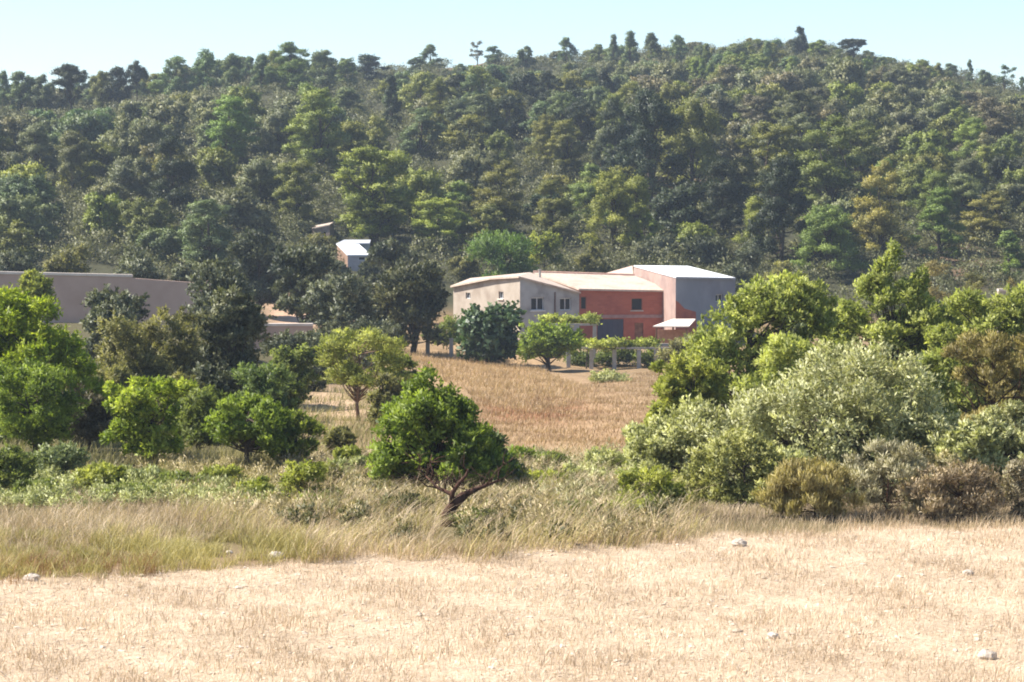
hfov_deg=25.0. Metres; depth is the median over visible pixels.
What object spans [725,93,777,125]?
pine tree
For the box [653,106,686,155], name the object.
pine tree
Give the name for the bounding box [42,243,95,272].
shrub
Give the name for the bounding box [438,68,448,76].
pine tree
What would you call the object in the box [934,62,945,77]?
pine tree
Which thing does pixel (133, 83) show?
holm oak
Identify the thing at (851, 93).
holm oak
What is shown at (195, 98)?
holm oak
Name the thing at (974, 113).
holm oak
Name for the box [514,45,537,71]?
pine tree
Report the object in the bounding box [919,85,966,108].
holm oak
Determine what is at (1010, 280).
shrub
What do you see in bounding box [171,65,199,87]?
holm oak
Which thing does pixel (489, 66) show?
holm oak
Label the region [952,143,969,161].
holm oak
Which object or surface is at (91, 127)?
holm oak
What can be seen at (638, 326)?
door
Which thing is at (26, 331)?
ash tree
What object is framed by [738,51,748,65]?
pine tree
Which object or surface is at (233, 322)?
holm oak
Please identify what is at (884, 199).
holm oak
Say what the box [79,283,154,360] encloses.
holm oak
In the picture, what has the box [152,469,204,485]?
shrub
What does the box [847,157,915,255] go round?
pine tree
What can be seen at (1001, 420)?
shrub
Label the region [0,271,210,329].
long wall
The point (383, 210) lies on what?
pine tree
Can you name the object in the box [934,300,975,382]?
shrub
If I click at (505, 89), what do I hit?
pine tree
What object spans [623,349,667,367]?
shrub
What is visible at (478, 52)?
pine tree
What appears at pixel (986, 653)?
stone
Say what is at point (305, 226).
shrub
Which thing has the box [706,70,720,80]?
holm oak
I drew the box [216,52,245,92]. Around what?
pine tree
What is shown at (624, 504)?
shrub
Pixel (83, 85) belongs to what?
pine tree
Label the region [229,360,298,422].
shrub
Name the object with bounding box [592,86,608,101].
pine tree
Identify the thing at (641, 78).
holm oak
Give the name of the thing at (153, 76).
pine tree
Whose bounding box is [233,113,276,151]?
holm oak
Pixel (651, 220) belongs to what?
pine tree
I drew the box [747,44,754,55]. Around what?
pine tree
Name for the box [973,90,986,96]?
holm oak
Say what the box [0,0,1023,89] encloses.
sky
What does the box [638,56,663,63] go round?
holm oak
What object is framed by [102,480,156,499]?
shrub
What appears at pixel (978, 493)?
shrub
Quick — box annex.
[608,266,632,273]
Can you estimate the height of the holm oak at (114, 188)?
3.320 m
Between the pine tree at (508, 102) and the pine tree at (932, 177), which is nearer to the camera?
the pine tree at (932, 177)
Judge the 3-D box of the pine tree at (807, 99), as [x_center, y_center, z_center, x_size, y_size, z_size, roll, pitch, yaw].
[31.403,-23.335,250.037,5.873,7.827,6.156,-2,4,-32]
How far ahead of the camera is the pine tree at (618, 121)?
257.50 m
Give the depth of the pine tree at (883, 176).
224.91 m
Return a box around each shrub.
[0,247,42,271]
[0,391,50,444]
[0,443,38,491]
[11,476,58,493]
[14,268,59,322]
[25,440,90,477]
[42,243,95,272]
[55,381,116,449]
[65,459,127,490]
[91,364,133,419]
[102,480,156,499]
[113,241,167,279]
[117,463,175,479]
[151,370,204,424]
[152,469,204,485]
[169,262,200,281]
[172,383,227,443]
[179,386,228,452]
[182,254,267,325]
[187,361,243,397]
[195,463,247,480]
[195,473,236,487]
[208,334,261,365]
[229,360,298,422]
[231,474,274,494]
[257,328,332,368]
[268,342,321,402]
[278,371,305,411]
[278,458,329,503]
[287,219,317,235]
[298,484,348,503]
[300,232,337,248]
[303,362,329,391]
[310,462,345,485]
[313,328,353,369]
[320,425,361,453]
[326,454,365,479]
[328,259,352,275]
[332,443,363,468]
[344,478,402,499]
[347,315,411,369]
[356,259,379,282]
[364,372,405,428]
[384,354,418,392]
[390,496,435,513]
[419,314,461,348]
[448,255,479,281]
[448,506,499,527]
[489,493,534,512]
[506,444,540,465]
[513,467,570,486]
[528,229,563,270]
[533,450,575,465]
[538,479,586,489]
[549,499,608,517]
[561,461,614,477]
[562,350,594,366]
[572,244,613,272]
[579,445,624,470]
[586,368,632,382]
[586,474,617,487]
[594,349,634,366]
[603,494,663,516]
[606,452,628,470]
[614,463,692,508]
[615,392,724,480]
[621,420,648,453]
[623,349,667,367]
[626,232,680,262]
[647,376,665,414]
[652,333,691,363]
[671,425,809,506]
[673,335,973,493]
[679,232,738,268]
[722,238,765,299]
[749,455,866,518]
[750,330,822,451]
[760,444,810,485]
[762,259,792,319]
[781,300,816,338]
[796,299,863,368]
[841,435,937,516]
[891,458,1011,519]
[894,347,962,447]
[895,279,907,355]
[896,444,959,508]
[916,258,950,309]
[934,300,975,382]
[934,417,1009,486]
[938,327,1023,453]
[961,399,1023,481]
[962,270,985,315]
[990,349,1023,412]
[994,457,1023,519]
[1006,277,1017,288]
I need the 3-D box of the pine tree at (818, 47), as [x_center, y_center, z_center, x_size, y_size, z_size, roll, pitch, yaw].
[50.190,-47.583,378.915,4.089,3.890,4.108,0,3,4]
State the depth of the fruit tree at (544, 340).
129.37 m
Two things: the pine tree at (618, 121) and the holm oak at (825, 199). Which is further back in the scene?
the pine tree at (618, 121)
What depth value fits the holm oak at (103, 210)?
192.04 m
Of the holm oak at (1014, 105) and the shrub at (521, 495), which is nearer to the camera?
the shrub at (521, 495)
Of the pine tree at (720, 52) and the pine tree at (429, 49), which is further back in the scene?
the pine tree at (429, 49)
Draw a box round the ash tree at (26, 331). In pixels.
[0,282,111,406]
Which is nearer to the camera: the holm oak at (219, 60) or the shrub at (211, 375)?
the shrub at (211, 375)
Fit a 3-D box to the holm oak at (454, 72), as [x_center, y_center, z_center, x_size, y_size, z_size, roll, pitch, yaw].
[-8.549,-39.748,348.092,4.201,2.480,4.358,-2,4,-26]
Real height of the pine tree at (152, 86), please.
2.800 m
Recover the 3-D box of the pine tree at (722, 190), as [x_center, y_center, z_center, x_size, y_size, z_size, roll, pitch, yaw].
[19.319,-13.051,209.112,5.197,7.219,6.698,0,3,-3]
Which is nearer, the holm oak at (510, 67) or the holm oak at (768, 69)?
the holm oak at (768, 69)
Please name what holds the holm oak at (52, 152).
on the ground at (582, 373)
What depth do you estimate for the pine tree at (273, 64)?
313.90 m
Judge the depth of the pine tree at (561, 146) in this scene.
243.73 m
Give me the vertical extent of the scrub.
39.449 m
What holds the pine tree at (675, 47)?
on the ground at (582, 373)
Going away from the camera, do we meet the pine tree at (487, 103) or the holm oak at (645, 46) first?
the pine tree at (487, 103)
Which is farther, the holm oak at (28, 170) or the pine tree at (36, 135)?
the pine tree at (36, 135)
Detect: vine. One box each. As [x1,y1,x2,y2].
[534,311,602,327]
[574,335,664,368]
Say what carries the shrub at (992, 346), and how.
on the ground at (582, 373)
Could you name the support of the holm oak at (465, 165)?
on the ground at (582, 373)
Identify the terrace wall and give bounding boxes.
[253,323,312,351]
[997,289,1011,331]
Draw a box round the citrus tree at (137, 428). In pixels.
[98,375,199,463]
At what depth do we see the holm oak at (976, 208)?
212.43 m
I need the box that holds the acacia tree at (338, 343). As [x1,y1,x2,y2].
[312,324,412,420]
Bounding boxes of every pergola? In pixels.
[549,324,596,359]
[566,343,671,369]
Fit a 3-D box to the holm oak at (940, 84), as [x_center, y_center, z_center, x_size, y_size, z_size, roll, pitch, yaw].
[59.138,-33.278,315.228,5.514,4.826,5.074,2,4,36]
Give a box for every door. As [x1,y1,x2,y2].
[597,319,622,341]
[635,323,642,338]
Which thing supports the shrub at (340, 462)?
on the ground at (582, 373)
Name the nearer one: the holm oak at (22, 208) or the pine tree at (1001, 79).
the holm oak at (22, 208)
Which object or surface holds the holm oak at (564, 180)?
on the ground at (582, 373)
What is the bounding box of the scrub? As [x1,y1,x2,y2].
[0,37,1023,317]
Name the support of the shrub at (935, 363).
on the ground at (582, 373)
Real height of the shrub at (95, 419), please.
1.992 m
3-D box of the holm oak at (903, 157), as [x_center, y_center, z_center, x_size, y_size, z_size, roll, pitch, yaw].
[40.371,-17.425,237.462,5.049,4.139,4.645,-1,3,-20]
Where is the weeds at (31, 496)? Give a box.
[0,462,281,511]
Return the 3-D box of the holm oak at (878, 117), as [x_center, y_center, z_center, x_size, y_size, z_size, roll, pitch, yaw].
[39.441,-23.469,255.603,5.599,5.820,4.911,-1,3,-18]
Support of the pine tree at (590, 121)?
on the ground at (582, 373)
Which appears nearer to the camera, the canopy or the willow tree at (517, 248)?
the canopy
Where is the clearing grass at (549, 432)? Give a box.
[470,369,662,455]
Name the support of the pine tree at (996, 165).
on the ground at (582, 373)
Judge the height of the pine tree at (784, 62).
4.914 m
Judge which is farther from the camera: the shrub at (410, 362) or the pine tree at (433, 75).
the pine tree at (433, 75)
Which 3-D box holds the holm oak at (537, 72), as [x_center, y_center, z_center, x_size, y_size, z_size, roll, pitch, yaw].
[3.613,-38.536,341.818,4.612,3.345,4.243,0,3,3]
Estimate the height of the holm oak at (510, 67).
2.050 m
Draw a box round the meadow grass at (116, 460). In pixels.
[0,383,385,471]
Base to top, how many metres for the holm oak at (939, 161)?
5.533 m
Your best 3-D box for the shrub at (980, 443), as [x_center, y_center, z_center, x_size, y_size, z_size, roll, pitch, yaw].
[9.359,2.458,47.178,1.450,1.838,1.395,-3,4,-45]
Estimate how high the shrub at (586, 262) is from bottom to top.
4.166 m
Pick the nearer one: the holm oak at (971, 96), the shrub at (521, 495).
the shrub at (521, 495)
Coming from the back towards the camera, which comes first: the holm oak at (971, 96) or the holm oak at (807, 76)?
the holm oak at (971, 96)
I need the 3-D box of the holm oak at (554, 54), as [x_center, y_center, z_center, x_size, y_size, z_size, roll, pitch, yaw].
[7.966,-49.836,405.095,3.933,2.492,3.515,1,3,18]
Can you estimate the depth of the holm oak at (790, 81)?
292.50 m
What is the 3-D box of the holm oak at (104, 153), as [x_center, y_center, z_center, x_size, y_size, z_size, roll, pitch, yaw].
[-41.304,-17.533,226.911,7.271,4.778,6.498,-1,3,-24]
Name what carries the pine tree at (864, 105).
on the ground at (582, 373)
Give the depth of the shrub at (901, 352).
139.75 m
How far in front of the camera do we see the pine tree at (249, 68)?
339.91 m
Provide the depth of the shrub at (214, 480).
48.00 m
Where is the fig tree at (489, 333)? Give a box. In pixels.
[449,300,526,363]
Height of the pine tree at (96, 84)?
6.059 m
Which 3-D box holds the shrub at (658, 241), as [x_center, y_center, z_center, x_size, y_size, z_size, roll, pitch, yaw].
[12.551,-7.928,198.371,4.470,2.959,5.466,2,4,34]
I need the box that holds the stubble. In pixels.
[0,517,1023,681]
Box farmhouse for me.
[450,269,580,339]
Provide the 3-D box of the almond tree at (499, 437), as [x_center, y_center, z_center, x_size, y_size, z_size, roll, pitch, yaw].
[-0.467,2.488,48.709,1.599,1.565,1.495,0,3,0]
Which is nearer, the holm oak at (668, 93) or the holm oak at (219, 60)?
the holm oak at (668, 93)
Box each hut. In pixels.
[312,222,333,236]
[336,243,367,270]
[338,240,370,251]
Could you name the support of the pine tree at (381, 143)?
on the ground at (582, 373)
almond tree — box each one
[0,356,91,453]
[200,391,294,468]
[266,408,327,463]
[364,361,522,491]
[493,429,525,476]
[640,349,731,428]
[650,269,844,434]
[808,237,966,432]
[921,281,1023,414]
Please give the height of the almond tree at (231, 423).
1.960 m
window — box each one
[530,298,545,311]
[560,298,569,309]
[581,297,585,308]
[630,298,642,310]
[716,294,721,301]
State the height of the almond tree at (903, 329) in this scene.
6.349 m
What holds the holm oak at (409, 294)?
on the ground at (582, 373)
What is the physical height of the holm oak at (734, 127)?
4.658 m
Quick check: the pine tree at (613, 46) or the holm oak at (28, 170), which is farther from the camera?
the pine tree at (613, 46)
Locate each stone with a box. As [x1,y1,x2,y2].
[23,573,40,581]
[267,551,283,559]
[731,538,746,546]
[767,632,778,638]
[962,569,973,574]
[977,649,996,659]
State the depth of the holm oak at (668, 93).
271.46 m
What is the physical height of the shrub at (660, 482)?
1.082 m
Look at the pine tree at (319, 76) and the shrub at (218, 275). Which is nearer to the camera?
the shrub at (218, 275)
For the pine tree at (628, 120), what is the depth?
261.79 m
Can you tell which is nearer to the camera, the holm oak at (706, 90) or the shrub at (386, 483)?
the shrub at (386, 483)
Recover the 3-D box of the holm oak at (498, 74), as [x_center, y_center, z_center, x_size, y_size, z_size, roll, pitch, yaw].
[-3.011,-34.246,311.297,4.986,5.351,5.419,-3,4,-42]
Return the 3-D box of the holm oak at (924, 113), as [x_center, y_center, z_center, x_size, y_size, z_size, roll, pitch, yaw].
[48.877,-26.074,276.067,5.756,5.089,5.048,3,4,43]
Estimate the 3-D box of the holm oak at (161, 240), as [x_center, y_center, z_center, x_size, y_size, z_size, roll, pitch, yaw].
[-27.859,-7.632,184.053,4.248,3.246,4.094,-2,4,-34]
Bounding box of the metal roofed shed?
[634,265,735,335]
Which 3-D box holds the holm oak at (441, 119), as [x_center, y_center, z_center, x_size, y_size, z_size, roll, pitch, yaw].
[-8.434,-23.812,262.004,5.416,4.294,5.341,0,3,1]
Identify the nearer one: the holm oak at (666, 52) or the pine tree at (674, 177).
the pine tree at (674, 177)
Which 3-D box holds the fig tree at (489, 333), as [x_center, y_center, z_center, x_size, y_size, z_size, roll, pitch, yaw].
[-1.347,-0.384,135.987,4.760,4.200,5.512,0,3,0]
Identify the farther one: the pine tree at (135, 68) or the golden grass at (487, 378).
the pine tree at (135, 68)
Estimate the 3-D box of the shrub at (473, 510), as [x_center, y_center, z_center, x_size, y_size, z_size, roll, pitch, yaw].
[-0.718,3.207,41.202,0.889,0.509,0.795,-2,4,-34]
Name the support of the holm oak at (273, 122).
on the ground at (582, 373)
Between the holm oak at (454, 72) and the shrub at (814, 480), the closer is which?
the shrub at (814, 480)
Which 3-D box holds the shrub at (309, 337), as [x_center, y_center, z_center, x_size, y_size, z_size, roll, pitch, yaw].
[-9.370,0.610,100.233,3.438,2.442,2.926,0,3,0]
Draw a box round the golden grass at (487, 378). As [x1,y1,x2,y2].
[402,348,591,412]
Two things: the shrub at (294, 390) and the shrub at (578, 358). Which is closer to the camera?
the shrub at (294, 390)
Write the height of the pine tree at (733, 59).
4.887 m
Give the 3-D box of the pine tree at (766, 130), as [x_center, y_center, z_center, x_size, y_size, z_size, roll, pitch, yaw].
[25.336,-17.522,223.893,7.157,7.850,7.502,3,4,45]
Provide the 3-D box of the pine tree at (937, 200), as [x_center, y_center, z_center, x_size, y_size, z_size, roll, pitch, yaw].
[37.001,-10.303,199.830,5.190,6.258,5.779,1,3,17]
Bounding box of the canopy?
[653,319,694,352]
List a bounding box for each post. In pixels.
[426,328,429,353]
[449,338,452,356]
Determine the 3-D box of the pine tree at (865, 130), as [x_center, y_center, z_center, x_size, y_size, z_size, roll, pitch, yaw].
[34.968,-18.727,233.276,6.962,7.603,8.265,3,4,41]
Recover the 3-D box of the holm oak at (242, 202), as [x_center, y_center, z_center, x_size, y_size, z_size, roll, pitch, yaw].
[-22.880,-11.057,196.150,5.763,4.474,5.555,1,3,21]
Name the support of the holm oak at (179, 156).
on the ground at (582, 373)
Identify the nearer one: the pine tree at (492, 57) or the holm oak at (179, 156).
the holm oak at (179, 156)
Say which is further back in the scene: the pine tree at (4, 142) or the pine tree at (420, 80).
the pine tree at (420, 80)
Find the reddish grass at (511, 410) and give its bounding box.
[476,394,586,421]
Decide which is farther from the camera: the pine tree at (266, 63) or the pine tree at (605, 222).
the pine tree at (266, 63)
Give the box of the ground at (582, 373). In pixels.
[0,51,1023,681]
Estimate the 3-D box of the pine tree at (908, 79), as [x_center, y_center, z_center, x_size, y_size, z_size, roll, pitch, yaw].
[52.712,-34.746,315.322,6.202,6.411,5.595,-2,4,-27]
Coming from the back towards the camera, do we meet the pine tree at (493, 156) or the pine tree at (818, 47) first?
the pine tree at (818, 47)
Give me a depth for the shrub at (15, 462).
47.91 m
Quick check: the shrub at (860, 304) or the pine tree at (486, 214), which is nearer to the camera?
the shrub at (860, 304)
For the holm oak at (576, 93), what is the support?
on the ground at (582, 373)
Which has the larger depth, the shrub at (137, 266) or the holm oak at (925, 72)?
the holm oak at (925, 72)
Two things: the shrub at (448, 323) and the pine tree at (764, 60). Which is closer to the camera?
the shrub at (448, 323)
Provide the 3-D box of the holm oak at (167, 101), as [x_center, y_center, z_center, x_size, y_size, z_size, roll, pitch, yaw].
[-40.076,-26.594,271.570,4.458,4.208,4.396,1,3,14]
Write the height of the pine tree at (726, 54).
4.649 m
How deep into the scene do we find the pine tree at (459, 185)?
203.35 m
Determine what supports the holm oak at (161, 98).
on the ground at (582, 373)
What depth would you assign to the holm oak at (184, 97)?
278.75 m
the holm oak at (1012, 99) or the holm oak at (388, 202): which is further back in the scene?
the holm oak at (1012, 99)
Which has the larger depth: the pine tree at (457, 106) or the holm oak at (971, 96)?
the holm oak at (971, 96)
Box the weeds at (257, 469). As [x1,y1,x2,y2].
[110,444,677,542]
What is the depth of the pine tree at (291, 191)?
204.66 m
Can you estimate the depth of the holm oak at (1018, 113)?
279.10 m
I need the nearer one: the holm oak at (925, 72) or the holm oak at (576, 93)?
the holm oak at (576, 93)
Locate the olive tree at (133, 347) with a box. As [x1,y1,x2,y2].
[90,304,207,386]
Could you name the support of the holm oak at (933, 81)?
on the ground at (582, 373)
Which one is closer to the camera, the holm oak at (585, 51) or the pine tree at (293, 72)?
the pine tree at (293, 72)
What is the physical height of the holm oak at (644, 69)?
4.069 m
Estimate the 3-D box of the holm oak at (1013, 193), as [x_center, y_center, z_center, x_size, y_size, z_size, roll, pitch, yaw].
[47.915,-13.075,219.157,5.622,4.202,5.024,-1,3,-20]
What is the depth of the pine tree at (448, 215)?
197.91 m
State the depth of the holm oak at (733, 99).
280.37 m
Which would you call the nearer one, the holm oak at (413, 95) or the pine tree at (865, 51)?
the holm oak at (413, 95)
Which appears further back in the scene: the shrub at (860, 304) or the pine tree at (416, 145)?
the pine tree at (416, 145)
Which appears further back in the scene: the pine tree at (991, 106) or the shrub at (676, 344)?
the pine tree at (991, 106)
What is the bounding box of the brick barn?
[533,271,663,341]
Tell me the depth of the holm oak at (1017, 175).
226.01 m
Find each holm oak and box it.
[0,115,27,156]
[0,161,59,202]
[0,172,66,220]
[0,192,63,246]
[0,218,46,264]
[10,142,60,175]
[15,114,43,129]
[26,108,58,122]
[34,117,60,133]
[40,87,79,111]
[46,131,63,160]
[53,111,107,141]
[55,161,96,192]
[57,139,123,180]
[61,106,116,131]
[68,112,105,122]
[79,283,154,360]
[80,191,129,238]
[82,182,129,200]
[87,106,115,121]
[96,129,132,147]
[103,155,165,202]
[108,117,164,161]
[113,99,149,127]
[115,196,182,241]
[130,74,150,95]
[131,105,161,128]
[133,142,158,179]
[133,225,184,261]
[137,122,184,148]
[141,97,191,140]
[145,93,170,103]
[150,150,189,191]
[160,98,177,105]
[169,88,202,109]
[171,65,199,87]
[178,217,227,263]
[185,93,221,132]
[189,99,225,122]
[191,121,216,148]
[192,144,244,190]
[193,105,227,123]
[193,283,276,393]
[209,185,272,232]
[214,58,237,83]
[223,84,259,106]
[223,84,265,116]
[225,227,287,307]
[232,169,266,189]
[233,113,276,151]
[234,156,287,206]
[251,106,296,156]
[262,152,294,183]
[263,92,310,116]
[267,241,340,322]
[296,272,390,345]
[314,102,354,129]
[357,120,379,145]
[365,237,423,304]
[369,256,451,352]
[370,78,405,101]
[376,148,411,177]
[378,188,401,226]
[388,169,422,196]
[394,69,412,79]
[401,86,425,112]
[409,92,453,122]
[418,113,456,148]
[442,180,476,213]
[444,146,493,189]
[447,70,466,73]
[448,144,488,177]
[451,63,473,72]
[476,63,509,81]
[480,67,506,92]
[484,76,514,91]
[487,84,525,122]
[504,65,514,73]
[504,71,544,105]
[521,192,562,218]
[528,70,545,85]
[538,173,574,198]
[548,50,562,61]
[562,63,578,71]
[562,176,598,208]
[564,86,591,102]
[567,68,592,80]
[572,80,597,92]
[582,48,591,58]
[586,123,632,162]
[596,62,620,81]
[598,73,631,93]
[603,44,624,58]
[606,104,633,133]
[610,164,642,180]
[612,65,643,79]
[629,74,656,82]
[631,62,652,76]
[632,58,658,66]
[637,75,671,94]
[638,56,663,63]
[643,44,660,53]
[643,184,704,233]
[647,49,668,60]
[648,62,663,69]
[650,60,690,82]
[653,79,695,108]
[669,128,727,169]
[670,219,727,258]
[673,80,694,94]
[674,180,712,212]
[686,41,702,53]
[688,78,724,93]
[692,88,736,134]
[694,81,729,98]
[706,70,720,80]
[707,132,752,161]
[712,64,743,94]
[714,95,736,112]
[716,157,755,183]
[726,117,757,134]
[727,87,760,103]
[727,112,746,131]
[727,120,755,153]
[734,70,769,103]
[734,103,769,122]
[737,119,792,165]
[750,68,779,75]
[754,65,780,74]
[755,70,804,102]
[756,81,790,109]
[768,106,789,121]
[774,99,799,112]
[781,66,817,91]
[783,38,792,50]
[789,213,855,258]
[796,56,826,71]
[797,87,830,109]
[801,135,854,170]
[804,101,834,115]
[805,107,837,121]
[807,71,823,88]
[808,191,858,234]
[815,78,845,88]
[817,120,859,155]
[818,53,863,80]
[820,96,848,121]
[827,58,870,103]
[827,80,867,110]
[846,106,883,126]
[848,105,894,142]
[855,186,896,211]
[862,80,894,100]
[866,89,907,113]
[868,121,917,158]
[876,64,892,77]
[887,152,917,173]
[887,158,938,210]
[888,109,929,132]
[894,87,929,105]
[894,129,955,166]
[898,70,928,90]
[901,102,943,121]
[905,63,932,77]
[913,150,953,187]
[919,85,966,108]
[919,115,964,151]
[926,75,962,90]
[930,79,962,93]
[941,100,979,115]
[944,105,980,124]
[949,188,1004,221]
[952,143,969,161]
[961,90,985,106]
[972,143,1017,184]
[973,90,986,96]
[976,87,991,97]
[981,102,1023,135]
[995,165,1023,191]
[995,182,1023,220]
[996,101,1023,138]
[999,94,1023,104]
[1003,156,1023,183]
[1011,129,1023,147]
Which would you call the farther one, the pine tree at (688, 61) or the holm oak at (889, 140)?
the pine tree at (688, 61)
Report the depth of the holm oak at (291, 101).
262.10 m
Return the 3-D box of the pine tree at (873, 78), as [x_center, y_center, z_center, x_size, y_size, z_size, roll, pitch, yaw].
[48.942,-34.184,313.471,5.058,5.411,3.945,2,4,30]
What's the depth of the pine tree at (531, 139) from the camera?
253.13 m
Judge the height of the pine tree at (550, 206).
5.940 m
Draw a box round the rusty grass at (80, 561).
[0,546,167,585]
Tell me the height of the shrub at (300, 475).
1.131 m
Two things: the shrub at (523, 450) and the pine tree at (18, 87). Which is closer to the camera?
the shrub at (523, 450)
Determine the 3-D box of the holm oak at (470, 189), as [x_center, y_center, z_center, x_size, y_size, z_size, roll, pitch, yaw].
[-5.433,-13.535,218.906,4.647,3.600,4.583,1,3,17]
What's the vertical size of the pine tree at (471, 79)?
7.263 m
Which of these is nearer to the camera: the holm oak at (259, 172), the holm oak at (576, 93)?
the holm oak at (259, 172)
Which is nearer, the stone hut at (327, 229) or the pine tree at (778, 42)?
the stone hut at (327, 229)
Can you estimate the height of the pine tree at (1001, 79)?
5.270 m
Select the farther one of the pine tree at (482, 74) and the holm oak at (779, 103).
the pine tree at (482, 74)
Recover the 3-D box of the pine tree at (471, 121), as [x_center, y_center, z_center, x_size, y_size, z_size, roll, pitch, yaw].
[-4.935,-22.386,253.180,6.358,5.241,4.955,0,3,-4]
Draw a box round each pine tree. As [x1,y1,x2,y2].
[0,69,15,109]
[0,113,16,163]
[0,135,15,176]
[3,71,36,112]
[7,121,61,180]
[30,72,54,110]
[44,129,102,201]
[46,82,55,91]
[50,62,91,108]
[68,87,82,107]
[75,77,88,92]
[81,88,97,106]
[88,71,111,108]
[100,65,135,108]
[125,60,148,101]
[133,81,147,98]
[141,73,164,94]
[145,134,201,209]
[147,80,165,96]
[155,55,198,95]
[173,197,236,269]
[189,48,222,91]
[202,94,262,157]
[204,62,226,84]
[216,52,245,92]
[240,57,252,78]
[243,56,253,76]
[248,52,274,90]
[252,55,270,75]
[262,48,286,85]
[264,41,314,92]
[271,158,321,221]
[278,86,354,178]
[283,117,318,158]
[294,81,318,120]
[301,59,311,76]
[306,49,341,90]
[307,61,324,76]
[329,86,367,117]
[330,119,371,167]
[331,144,420,245]
[334,56,359,86]
[334,203,412,244]
[346,53,392,84]
[365,113,392,153]
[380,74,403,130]
[381,86,404,110]
[390,165,463,223]
[393,78,408,94]
[395,106,448,156]
[397,70,434,115]
[406,56,424,71]
[408,196,465,247]
[409,69,430,99]
[419,44,444,69]
[422,78,461,121]
[428,73,438,79]
[434,180,482,240]
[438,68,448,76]
[439,113,490,154]
[440,98,468,131]
[443,73,476,107]
[453,65,505,113]
[454,73,488,117]
[457,93,507,141]
[466,202,515,240]
[469,40,483,64]
[469,157,536,232]
[472,148,511,202]
[481,93,533,142]
[483,46,503,64]
[484,83,507,92]
[484,129,516,169]
[508,59,514,67]
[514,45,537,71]
[518,100,564,144]
[521,113,557,169]
[524,70,564,113]
[526,178,577,237]
[529,119,580,164]
[541,89,560,115]
[541,118,588,176]
[544,91,579,141]
[554,70,587,90]
[556,36,578,66]
[556,162,610,226]
[557,99,600,148]
[562,62,573,76]
[577,109,600,140]
[577,168,645,252]
[581,67,598,85]
[583,84,609,109]
[587,44,603,65]
[590,97,634,172]
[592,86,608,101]
[592,194,630,230]
[594,93,626,128]
[597,67,615,91]
[602,135,635,168]
[605,34,620,64]
[606,85,692,208]
[608,174,665,253]
[617,80,647,102]
[618,29,640,63]
[618,60,624,69]
[623,112,639,136]
[624,93,637,106]
[632,207,656,237]
[640,32,664,59]
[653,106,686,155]
[654,131,695,182]
[661,95,727,184]
[667,34,685,60]
[679,46,690,56]
[684,56,691,80]
[686,56,706,79]
[688,43,709,61]
[697,58,707,79]
[697,157,752,233]
[702,42,713,73]
[705,62,715,79]
[706,53,722,68]
[713,50,723,56]
[714,51,738,67]
[714,54,748,72]
[721,41,751,67]
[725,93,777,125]
[728,120,807,194]
[730,194,778,259]
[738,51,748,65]
[738,57,765,72]
[738,154,818,261]
[745,37,753,45]
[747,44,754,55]
[749,53,770,68]
[751,39,763,51]
[757,43,778,62]
[759,43,784,66]
[763,40,776,68]
[768,61,776,69]
[771,39,783,47]
[776,50,788,62]
[777,55,800,72]
[778,90,825,137]
[778,112,838,186]
[784,57,796,71]
[787,61,795,70]
[789,111,884,203]
[790,25,809,55]
[790,203,870,276]
[807,39,829,57]
[826,46,841,56]
[828,118,898,190]
[834,49,844,58]
[837,38,867,58]
[847,102,873,121]
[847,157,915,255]
[861,58,873,72]
[863,50,874,55]
[864,69,884,92]
[872,57,879,67]
[874,157,896,198]
[875,56,890,69]
[876,60,888,70]
[879,65,919,86]
[894,83,925,108]
[905,64,928,87]
[905,168,958,227]
[908,186,966,257]
[914,141,954,181]
[915,59,938,79]
[931,93,970,118]
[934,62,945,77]
[941,106,970,143]
[944,172,994,231]
[945,63,958,75]
[948,116,987,168]
[949,157,991,197]
[954,191,1023,242]
[956,96,1023,143]
[964,58,974,83]
[970,131,996,158]
[976,69,993,87]
[977,144,999,189]
[986,152,1016,191]
[990,229,1023,277]
[994,133,1023,156]
[996,65,1016,91]
[1016,77,1023,93]
[1017,100,1023,108]
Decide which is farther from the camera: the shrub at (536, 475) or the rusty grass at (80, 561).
the shrub at (536, 475)
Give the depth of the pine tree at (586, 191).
215.20 m
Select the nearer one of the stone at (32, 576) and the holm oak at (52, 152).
the stone at (32, 576)
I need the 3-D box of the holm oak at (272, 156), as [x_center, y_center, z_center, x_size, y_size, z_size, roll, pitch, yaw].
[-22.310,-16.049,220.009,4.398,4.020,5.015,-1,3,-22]
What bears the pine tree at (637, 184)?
on the ground at (582, 373)
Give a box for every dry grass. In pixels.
[0,483,475,562]
[551,496,1023,543]
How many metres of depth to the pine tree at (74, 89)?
313.06 m
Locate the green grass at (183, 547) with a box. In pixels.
[0,516,351,579]
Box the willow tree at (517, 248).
[459,228,543,276]
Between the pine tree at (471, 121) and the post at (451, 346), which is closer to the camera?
the post at (451, 346)
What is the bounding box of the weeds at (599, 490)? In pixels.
[505,437,681,507]
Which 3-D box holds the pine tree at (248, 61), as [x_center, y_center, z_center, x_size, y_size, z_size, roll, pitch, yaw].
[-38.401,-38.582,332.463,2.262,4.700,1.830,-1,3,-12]
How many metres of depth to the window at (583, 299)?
160.35 m
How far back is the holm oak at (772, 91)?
286.22 m
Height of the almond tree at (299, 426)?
1.549 m
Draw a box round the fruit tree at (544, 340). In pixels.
[516,317,586,371]
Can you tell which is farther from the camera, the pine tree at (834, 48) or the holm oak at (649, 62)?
the pine tree at (834, 48)
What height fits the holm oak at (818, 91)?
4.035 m

